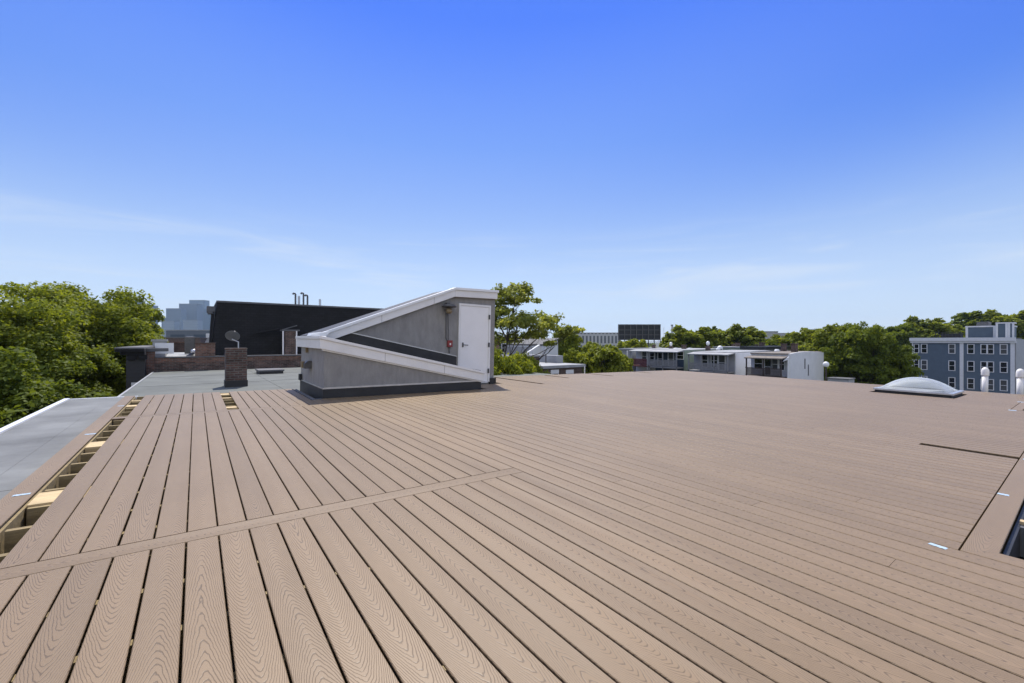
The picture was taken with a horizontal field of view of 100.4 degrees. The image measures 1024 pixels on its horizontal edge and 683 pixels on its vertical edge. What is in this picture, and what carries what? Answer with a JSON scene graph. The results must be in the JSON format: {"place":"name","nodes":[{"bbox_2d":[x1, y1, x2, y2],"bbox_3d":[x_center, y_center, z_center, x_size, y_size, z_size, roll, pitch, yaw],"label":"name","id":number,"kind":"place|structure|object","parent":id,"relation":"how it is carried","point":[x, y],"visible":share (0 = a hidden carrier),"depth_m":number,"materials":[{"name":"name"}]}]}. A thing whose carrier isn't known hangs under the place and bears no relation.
{"place":"outdoors","nodes":[
{"label":"outdoors","id":0,"kind":"place"},
{"bbox_2d":[163,321,179,336],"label":"office tower","id":1,"kind":"structure","parent":0,"point":[171,325],"depth_m":2300.00,"materials":[{"name":"glass"}]},
{"bbox_2d":[166,308,185,329],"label":"office tower","id":2,"kind":"structure","parent":0,"point":[175,314],"depth_m":2500.00,"materials":[{"name":"blue glass"}]},
{"bbox_2d":[168,342,184,351],"bbox_3d":[-25.503,0.440,32.506,1.171,0.851,0.700,0,0,-37],"label":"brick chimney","id":3,"kind":"object","parent":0,"point":[179,346],"visible":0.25,"depth_m":32.35,"materials":[{"name":"brown brick"}]},
{"bbox_2d":[164,337,206,342],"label":"warehouse block","id":4,"kind":"structure","parent":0,"point":[182,339],"depth_m":150.00,"materials":[{"name":"brown brick"}]},
{"bbox_2d":[166,330,209,336],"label":"warehouse block","id":5,"kind":"structure","parent":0,"point":[185,333],"depth_m":240.00,"materials":[{"name":"grey stone"}]},
{"bbox_2d":[179,304,202,319],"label":"office tower","id":6,"kind":"structure","parent":0,"point":[194,311],"depth_m":2600.00,"materials":[{"name":"blue glass"}]},
{"bbox_2d":[183,320,202,329],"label":"office tower","id":7,"kind":"structure","parent":0,"point":[192,324],"depth_m":2300.00,"materials":[{"name":"glass"}]},
{"bbox_2d":[189,300,209,308],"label":"office tower","id":8,"kind":"structure","parent":0,"point":[205,303],"depth_m":2900.00,"materials":[{"name":"blue glass"}]},
{"bbox_2d":[203,309,210,329],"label":"office tower","id":9,"kind":"structure","parent":0,"point":[206,320],"depth_m":2700.00,"materials":[{"name":"blue glass"}]},
{"bbox_2d":[205,333,208,342],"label":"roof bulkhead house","id":10,"kind":"structure","parent":0,"point":[207,337],"depth_m":30.89,"materials":[{"name":"white"}]},
{"bbox_2d":[114,343,300,389],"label":"brick building","id":11,"kind":"structure","parent":0,"point":[142,361],"depth_m":19.94,"materials":[{"name":"brick"}]},
{"bbox_2d":[151,339,173,356],"bbox_3d":[-19.387,0.357,23.720,0.960,0.955,1.300,0,0,-37],"label":"roof hatch","id":12,"kind":"object","parent":11,"relation":"on","point":[159,343],"visible":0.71,"depth_m":23.23,"materials":[{"name":"white"}]},
{"bbox_2d":[185,336,194,353],"bbox_3d":[-20.121,0.223,26.651,0.600,1.084,0.815,0,0,-37],"label":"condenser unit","id":13,"kind":"object","parent":11,"relation":"on","point":[189,343],"visible":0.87,"depth_m":26.33,"materials":[{"name":"metal"}]},
{"bbox_2d":[186,349,194,355],"bbox_3d":[-15.732,0.595,21.076,0.720,0.440,0.720,0,0,-37],"label":"roof vent","id":14,"kind":"object","parent":11,"relation":"on","point":[192,353],"visible":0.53,"depth_m":20.93,"materials":[{"name":"metal"}]},
{"bbox_2d":[225,331,239,347],"bbox_3d":[-14.209,0.135,21.733,0.507,1.362,0.565,0,0,30],"label":"satellite dish","id":15,"kind":"object","parent":11,"relation":"on","point":[232,335],"visible":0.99,"depth_m":21.67,"materials":[{"name":"grey paint"}]},
{"bbox_2d":[494,343,505,353],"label":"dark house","id":16,"kind":"structure","parent":0,"point":[501,346],"depth_m":63.47,"materials":[{"name":"grey"}]},
{"bbox_2d":[0,396,1023,682],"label":"apartment building","id":17,"kind":"structure","parent":0,"point":[30,444],"depth_m":5.72,"materials":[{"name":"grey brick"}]},
{"bbox_2d":[292,287,498,399],"bbox_3d":[-2.397,-0.043,10.252,4.890,2.790,2.410,1,0,-37],"label":"stair bulkhead","id":18,"kind":"object","parent":17,"relation":"on","point":[441,341],"visible":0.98,"depth_m":9.74,"materials":[{"name":"grey paint"}]},
{"bbox_2d":[457,303,490,382],"bbox_3d":[-0.978,0.063,11.282,0.980,2.085,0.097,1,0,-37],"label":"door","id":19,"kind":"structure","parent":18,"relation":"in","point":[474,320],"depth_m":11.31,"materials":[{"name":"white metal"}]},
{"bbox_2d":[0,370,1023,682],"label":"roof deck","id":20,"kind":"structure","parent":17,"relation":"on","point":[670,526],"depth_m":2.44,"materials":[{"name":"brown wood"}]},
{"bbox_2d":[928,543,947,549],"bbox_3d":[2.428,1.166,2.433,0.035,0.002,0.075,0,0,-27],"label":"tape strip","id":21,"kind":"object","parent":20,"relation":"on","point":[939,546],"visible":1,"depth_m":2.44,"materials":[{"name":"white"}]},
{"bbox_2d":[873,377,963,398],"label":"skylight dome","id":22,"kind":"structure","parent":17,"relation":"on","point":[920,386],"depth_m":11.37,"materials":[{"name":"plastic"}]},
{"bbox_2d":[981,367,989,391],"bbox_3d":[13.637,1.208,12.303,0.168,0.933,0.168,1,0,-37],"label":"vent pipe","id":23,"kind":"object","parent":17,"relation":"on","point":[985,372],"visible":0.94,"depth_m":12.26,"materials":[{"name":"white plastic"}]},
{"bbox_2d":[1016,369,1023,394],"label":"vent pipe","id":24,"kind":"object","parent":17,"relation":"on","point":[1020,381],"visible":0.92,"depth_m":11.67,"materials":[{"name":"white plastic"}]},
{"bbox_2d":[0,0,1023,341],"label":"sky","id":25,"kind":"structure","parent":0,"point":[782,166],"materials":[{"name":"blue"}]},
{"bbox_2d":[505,338,558,354],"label":"white gable house","id":26,"kind":"structure","parent":0,"point":[538,347],"depth_m":54.71,"materials":[{"name":"stone"}]},
{"bbox_2d":[502,354,585,374],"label":"building","id":27,"kind":"structure","parent":0,"point":[554,364],"depth_m":40.52,"materials":[{"name":"brick"}]},
{"bbox_2d":[577,333,620,347],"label":"factory building","id":28,"kind":"structure","parent":0,"point":[603,339],"depth_m":420.00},
{"bbox_2d":[714,343,741,349],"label":"flat roof house","id":29,"kind":"structure","parent":0,"point":[735,346],"depth_m":71.93,"materials":[{"name":"grey"}]},
{"bbox_2d":[740,342,790,351],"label":"flat roof house","id":30,"kind":"structure","parent":0,"point":[761,346],"depth_m":66.86,"materials":[{"name":"grey"}]},
{"bbox_2d":[763,331,777,338],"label":"factory building","id":31,"kind":"structure","parent":0,"point":[769,334],"depth_m":330.00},
{"bbox_2d":[646,342,911,366],"bbox_3d":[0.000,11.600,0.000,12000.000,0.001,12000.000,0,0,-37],"label":"ground","id":32,"kind":"structure","parent":0,"point":[657,344],"depth_m":1650.18,"materials":[{"name":"grey"}]},
{"bbox_2d":[206,292,383,355],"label":"black house","id":33,"kind":"structure","parent":32,"relation":"on","point":[267,328],"depth_m":25.24,"materials":[{"name":"black"}]},
{"bbox_2d":[117,348,554,396],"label":"row building","id":34,"kind":"structure","parent":32,"relation":"on","point":[236,374],"depth_m":13.19,"materials":[{"name":"grey brick"}]},
{"bbox_2d":[255,368,283,373],"bbox_3d":[-10.457,1.285,18.412,0.958,0.190,1.240,0,0,-37],"label":"roof hatch","id":35,"kind":"object","parent":34,"relation":"on","point":[270,371],"visible":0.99,"depth_m":18.05,"materials":[{"name":"metal"}]},
{"bbox_2d":[494,345,537,374],"bbox_3d":[-0.670,5.925,18.895,4.064,12.040,4.175,0,0,44],"label":"tree","id":36,"kind":"object","parent":32,"relation":"on","point":[515,363],"visible":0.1,"depth_m":18.00,"materials":[{"name":"green plant"}]},
{"bbox_2d":[522,351,549,373],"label":"tree","id":37,"kind":"object","parent":32,"relation":"on","point":[539,369],"visible":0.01,"depth_m":20.32,"materials":[{"name":"green plant"}]},
{"bbox_2d":[490,281,585,362],"bbox_3d":[0.816,4.331,23.958,6.620,15.205,4.975,0,0,0],"label":"tree","id":38,"kind":"object","parent":32,"relation":"on","point":[544,323],"visible":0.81,"depth_m":23.39,"materials":[{"name":"green plant"}]},
{"bbox_2d":[552,330,582,355],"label":"tree","id":39,"kind":"object","parent":32,"relation":"on","point":[571,343],"visible":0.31,"depth_m":60.92,"materials":[{"name":"green plant"}]},
{"bbox_2d":[563,349,590,368],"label":"tree","id":40,"kind":"object","parent":32,"relation":"on","point":[570,358],"visible":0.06,"depth_m":49.96,"materials":[{"name":"green plant"}]},
{"bbox_2d":[581,341,617,371],"bbox_3d":[11.286,5.921,56.933,6.587,12.056,6.558,0,0,10],"label":"tree","id":41,"kind":"object","parent":32,"relation":"on","point":[587,346],"visible":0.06,"depth_m":57.04,"materials":[{"name":"green plant"}]},
{"bbox_2d":[575,344,629,373],"bbox_3d":[10.233,6.086,47.998,6.579,11.758,6.225,0,0,31],"label":"tree","id":42,"kind":"object","parent":32,"relation":"on","point":[595,357],"visible":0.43,"depth_m":46.90,"materials":[{"name":"green plant"}]},
{"bbox_2d":[622,354,633,371],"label":"tree","id":43,"kind":"object","parent":32,"relation":"on","point":[631,364],"visible":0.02,"depth_m":53.33,"materials":[{"name":"green plant"}]},
{"bbox_2d":[617,338,656,347],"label":"tree","id":44,"kind":"object","parent":32,"relation":"on","point":[634,343],"visible":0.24,"depth_m":78.82,"materials":[{"name":"green plant"}]},
{"bbox_2d":[618,348,655,371],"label":"row house","id":45,"kind":"structure","parent":32,"relation":"on","point":[624,351],"depth_m":69.69,"materials":[{"name":"grey"}]},
{"bbox_2d":[618,324,660,346],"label":"billboard","id":46,"kind":"object","parent":32,"relation":"on","point":[648,332],"visible":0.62,"depth_m":130.20,"materials":[{"name":"metal"}]},
{"bbox_2d":[627,342,691,370],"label":"row house","id":47,"kind":"structure","parent":32,"relation":"on","point":[641,361],"depth_m":67.02,"materials":[{"name":"white"}]},
{"bbox_2d":[642,352,646,361],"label":"window","id":48,"kind":"structure","parent":47,"relation":"in","point":[644,354],"depth_m":67.35,"materials":[{"name":"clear glass"}]},
{"bbox_2d":[650,352,654,358],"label":"window","id":49,"kind":"structure","parent":47,"relation":"in","point":[652,354],"depth_m":66.16,"materials":[{"name":"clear glass"}]},
{"bbox_2d":[647,345,721,371],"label":"row house","id":50,"kind":"structure","parent":32,"relation":"on","point":[672,359],"depth_m":63.14,"materials":[{"name":"grey"}]},
{"bbox_2d":[657,352,661,359],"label":"window","id":51,"kind":"structure","parent":50,"relation":"in","point":[659,354],"depth_m":65.17,"materials":[{"name":"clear glass"}]},
{"bbox_2d":[668,353,673,359],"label":"window","id":52,"kind":"structure","parent":50,"relation":"in","point":[670,355],"depth_m":63.59,"materials":[{"name":"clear glass"}]},
{"bbox_2d":[677,351,683,359],"bbox_3d":[24.539,2.030,62.394,0.087,1.220,1.320,0,0,-37],"label":"window","id":53,"kind":"structure","parent":50,"relation":"in","point":[680,355],"depth_m":62.35,"materials":[{"name":"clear glass"}]},
{"bbox_2d":[659,324,727,347],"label":"tree","id":54,"kind":"object","parent":32,"relation":"on","point":[700,337],"visible":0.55,"depth_m":92.06,"materials":[{"name":"green plant"}]},
{"bbox_2d":[707,326,717,331],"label":"tree","id":55,"kind":"object","parent":32,"relation":"on","point":[713,328],"visible":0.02,"depth_m":110.39,"materials":[{"name":"green plant"}]},
{"bbox_2d":[687,341,770,374],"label":"row house","id":56,"kind":"structure","parent":32,"relation":"on","point":[708,360],"depth_m":57.56,"materials":[{"name":"grey"}]},
{"bbox_2d":[702,355,707,366],"bbox_3d":[26.810,2.615,59.328,0.087,1.970,0.970,0,0,-37],"label":"window","id":57,"kind":"structure","parent":56,"relation":"in","point":[704,357],"depth_m":59.39,"materials":[{"name":"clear glass"}]},
{"bbox_2d":[711,355,717,367],"bbox_3d":[27.615,2.615,58.241,0.087,1.970,1.020,0,0,-37],"label":"window","id":58,"kind":"structure","parent":56,"relation":"in","point":[716,356],"depth_m":58.15,"materials":[{"name":"black glass"}]},
{"bbox_2d":[718,355,725,369],"bbox_3d":[28.231,2.840,57.410,0.087,2.220,1.020,0,0,-37],"label":"window","id":59,"kind":"structure","parent":56,"relation":"in","point":[721,358],"depth_m":57.44,"materials":[{"name":"black glass"}]},
{"bbox_2d":[717,323,766,345],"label":"tree","id":60,"kind":"object","parent":32,"relation":"on","point":[746,336],"visible":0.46,"depth_m":96.05,"materials":[{"name":"green plant"}]},
{"bbox_2d":[755,338,780,345],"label":"tree","id":61,"kind":"object","parent":32,"relation":"on","point":[770,342],"visible":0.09,"depth_m":91.35,"materials":[{"name":"green plant"}]},
{"bbox_2d":[770,332,790,344],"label":"tree","id":62,"kind":"object","parent":32,"relation":"on","point":[779,339],"visible":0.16,"depth_m":95.85,"materials":[{"name":"green plant"}]},
{"bbox_2d":[744,343,823,380],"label":"row house","id":63,"kind":"structure","parent":32,"relation":"on","point":[794,363],"depth_m":52.90,"materials":[{"name":"white"}]},
{"bbox_2d":[754,359,761,367],"bbox_3d":[30.991,2.780,53.683,0.087,1.520,1.120,0,0,-37],"label":"window","id":64,"kind":"structure","parent":63,"relation":"in","point":[757,362],"depth_m":53.70,"materials":[{"name":"black glass"}]},
{"bbox_2d":[764,359,771,367],"bbox_3d":[31.651,3.130,52.791,0.087,2.120,0.920,0,0,-37],"label":"window","id":65,"kind":"structure","parent":63,"relation":"in","point":[767,362],"depth_m":52.85,"materials":[{"name":"black glass"}]},
{"bbox_2d":[771,359,777,368],"bbox_3d":[32.124,2.780,52.152,0.087,1.520,0.820,0,0,-37],"label":"window","id":66,"kind":"structure","parent":63,"relation":"in","point":[774,361],"depth_m":52.12,"materials":[{"name":"black glass"}]},
{"bbox_2d":[778,359,784,370],"bbox_3d":[32.586,2.780,51.529,0.087,1.520,0.720,0,0,-37],"label":"window","id":67,"kind":"structure","parent":63,"relation":"in","point":[783,362],"depth_m":51.50,"materials":[{"name":"black glass"}]},
{"bbox_2d":[783,333,811,345],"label":"tree","id":68,"kind":"object","parent":32,"relation":"on","point":[789,341],"visible":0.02,"depth_m":94.23,"materials":[{"name":"green plant"}]},
{"bbox_2d":[788,327,826,350],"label":"tree","id":69,"kind":"object","parent":32,"relation":"on","point":[804,342],"visible":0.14,"depth_m":72.64,"materials":[{"name":"green plant"}]},
{"bbox_2d":[823,362,828,380],"bbox_3d":[38.266,7.021,52.000,0.680,9.157,0.670,0,0,-37],"label":"street lamp","id":70,"kind":"object","parent":32,"relation":"on","point":[825,364],"visible":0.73,"depth_m":51.93,"materials":[{"name":"white metal"}]},
{"bbox_2d":[805,324,861,378],"bbox_3d":[47.407,4.764,61.874,9.023,14.513,9.062,0,0,37],"label":"tree","id":71,"kind":"object","parent":32,"relation":"on","point":[822,335],"visible":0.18,"depth_m":61.26,"materials":[{"name":"green plant"}]},
{"bbox_2d":[833,321,877,354],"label":"tree","id":72,"kind":"object","parent":32,"relation":"on","point":[864,324],"depth_m":87.11,"materials":[{"name":"green plant"}]},
{"bbox_2d":[885,324,916,352],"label":"tree","id":73,"kind":"object","parent":32,"relation":"on","point":[902,337],"visible":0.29,"depth_m":107.33,"materials":[{"name":"green plant"}]},
{"bbox_2d":[893,315,964,337],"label":"tree","id":74,"kind":"object","parent":32,"relation":"on","point":[928,328],"visible":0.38,"depth_m":115.95,"materials":[{"name":"green plant"}]},
{"bbox_2d":[951,323,965,337],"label":"tree","id":75,"kind":"object","parent":32,"relation":"on","point":[956,328],"visible":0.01,"depth_m":122.95,"materials":[{"name":"green plant"}]},
{"bbox_2d":[949,310,1004,330],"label":"tree","id":76,"kind":"object","parent":32,"relation":"on","point":[964,316],"visible":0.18,"depth_m":130.45,"materials":[{"name":"green plant"}]},
{"bbox_2d":[963,309,1023,338],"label":"tree","id":77,"kind":"object","parent":32,"relation":"on","point":[1018,318],"visible":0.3,"depth_m":122.50,"materials":[{"name":"green plant"}]},
{"bbox_2d":[826,377,855,382],"bbox_3d":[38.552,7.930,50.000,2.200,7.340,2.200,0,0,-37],"label":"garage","id":78,"kind":"structure","parent":0,"point":[842,379],"depth_m":49.38,"materials":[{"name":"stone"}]},
{"bbox_2d":[909,322,1023,393],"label":"blue house","id":79,"kind":"structure","parent":0,"point":[957,361],"depth_m":68.88,"materials":[{"name":"stone"}]},
{"bbox_2d":[914,344,918,352],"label":"window","id":80,"kind":"structure","parent":79,"relation":"in","point":[916,346],"depth_m":73.90,"materials":[{"name":"white glass"}]},
{"bbox_2d":[914,360,918,366],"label":"window","id":81,"kind":"structure","parent":79,"relation":"in","point":[916,363],"depth_m":73.90,"materials":[{"name":"white glass"}]},
{"bbox_2d":[921,344,926,352],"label":"window","id":82,"kind":"structure","parent":79,"relation":"in","point":[923,346],"depth_m":73.13,"materials":[{"name":"white glass"}]},
{"bbox_2d":[921,360,926,369],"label":"window","id":83,"kind":"structure","parent":79,"relation":"in","point":[923,362],"depth_m":73.12,"materials":[{"name":"white glass"}]},
{"bbox_2d":[948,344,954,353],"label":"window","id":84,"kind":"structure","parent":79,"relation":"in","point":[951,347],"depth_m":70.48,"materials":[{"name":"white glass"}]},
{"bbox_2d":[948,360,954,370],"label":"window","id":85,"kind":"structure","parent":79,"relation":"in","point":[951,364],"depth_m":70.48,"materials":[{"name":"white glass"}]},
{"bbox_2d":[948,377,954,387],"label":"window","id":86,"kind":"structure","parent":79,"relation":"in","point":[951,380],"depth_m":70.47,"materials":[{"name":"clear glass"}]},
{"bbox_2d":[967,344,974,353],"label":"window","id":87,"kind":"structure","parent":79,"relation":"in","point":[970,347],"depth_m":68.68,"materials":[{"name":"clear glass"}]},
{"bbox_2d":[967,361,974,371],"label":"window","id":88,"kind":"structure","parent":79,"relation":"in","point":[970,364],"depth_m":68.66,"materials":[{"name":"clear glass"}]},
{"bbox_2d":[967,378,974,388],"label":"window","id":89,"kind":"structure","parent":79,"relation":"in","point":[970,381],"depth_m":68.68,"materials":[{"name":"clear glass"}]},
{"bbox_2d":[980,344,993,353],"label":"window","id":90,"kind":"structure","parent":79,"relation":"in","point":[984,348],"depth_m":67.28,"materials":[{"name":"clear glass"}]},
{"bbox_2d":[980,361,993,371],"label":"window","id":91,"kind":"structure","parent":79,"relation":"in","point":[989,364],"depth_m":67.19,"materials":[{"name":"clear glass"}]},
{"bbox_2d":[980,379,993,389],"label":"window","id":92,"kind":"structure","parent":79,"relation":"in","point":[990,381],"depth_m":67.05,"materials":[{"name":"clear glass"}]},
{"bbox_2d":[1000,344,1007,354],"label":"window","id":93,"kind":"structure","parent":79,"relation":"in","point":[1003,347],"depth_m":65.86,"materials":[{"name":"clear glass"}]},
{"bbox_2d":[1000,362,1007,372],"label":"window","id":94,"kind":"structure","parent":79,"relation":"in","point":[1003,365],"depth_m":65.87,"materials":[{"name":"clear glass"}]},
{"bbox_2d":[1000,380,1007,390],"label":"window","id":95,"kind":"structure","parent":79,"relation":"in","point":[1003,383],"depth_m":65.87,"materials":[{"name":"clear glass"}]},
{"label":"sidewalk","id":96,"kind":"structure","parent":0,"visible":0},
{"bbox_2d":[0,294,107,385],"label":"tree","id":97,"kind":"object","parent":96,"relation":"on","point":[42,334],"visible":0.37,"depth_m":21.33,"materials":[{"name":"green plant"}]},
{"bbox_2d":[0,346,112,427],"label":"tree","id":98,"kind":"object","parent":96,"relation":"on","point":[22,395],"visible":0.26,"depth_m":14.44,"materials":[{"name":"green plant"}]},
{"bbox_2d":[11,350,124,397],"bbox_3d":[-24.624,6.182,21.425,7.227,11.508,7.660,0,0,7],"label":"tree","id":99,"kind":"object","parent":96,"relation":"on","point":[79,364],"visible":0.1,"depth_m":22.03,"materials":[{"name":"green plant"}]},
{"bbox_2d":[0,281,168,395],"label":"tree","id":100,"kind":"object","parent":96,"relation":"on","point":[109,328],"visible":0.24,"depth_m":27.18,"materials":[{"name":"green plant"}]},
{"bbox_2d":[102,295,165,338],"bbox_3d":[-49.618,3.055,53.466,10.022,18.092,10.671,0,0,4],"label":"tree","id":101,"kind":"object","parent":96,"relation":"on","point":[159,317],"visible":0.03,"depth_m":55.04,"materials":[{"name":"green plant"}]},
{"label":"parking ground","id":102,"kind":"structure","parent":0,"visible":0},
{"bbox_2d":[821,323,924,384],"bbox_3d":[47.931,4.738,57.144,9.411,14.524,10.337,0,0,-38],"label":"tree","id":103,"kind":"object","parent":102,"relation":"on","point":[892,360],"visible":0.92,"depth_m":54.99,"materials":[{"name":"green plant"}]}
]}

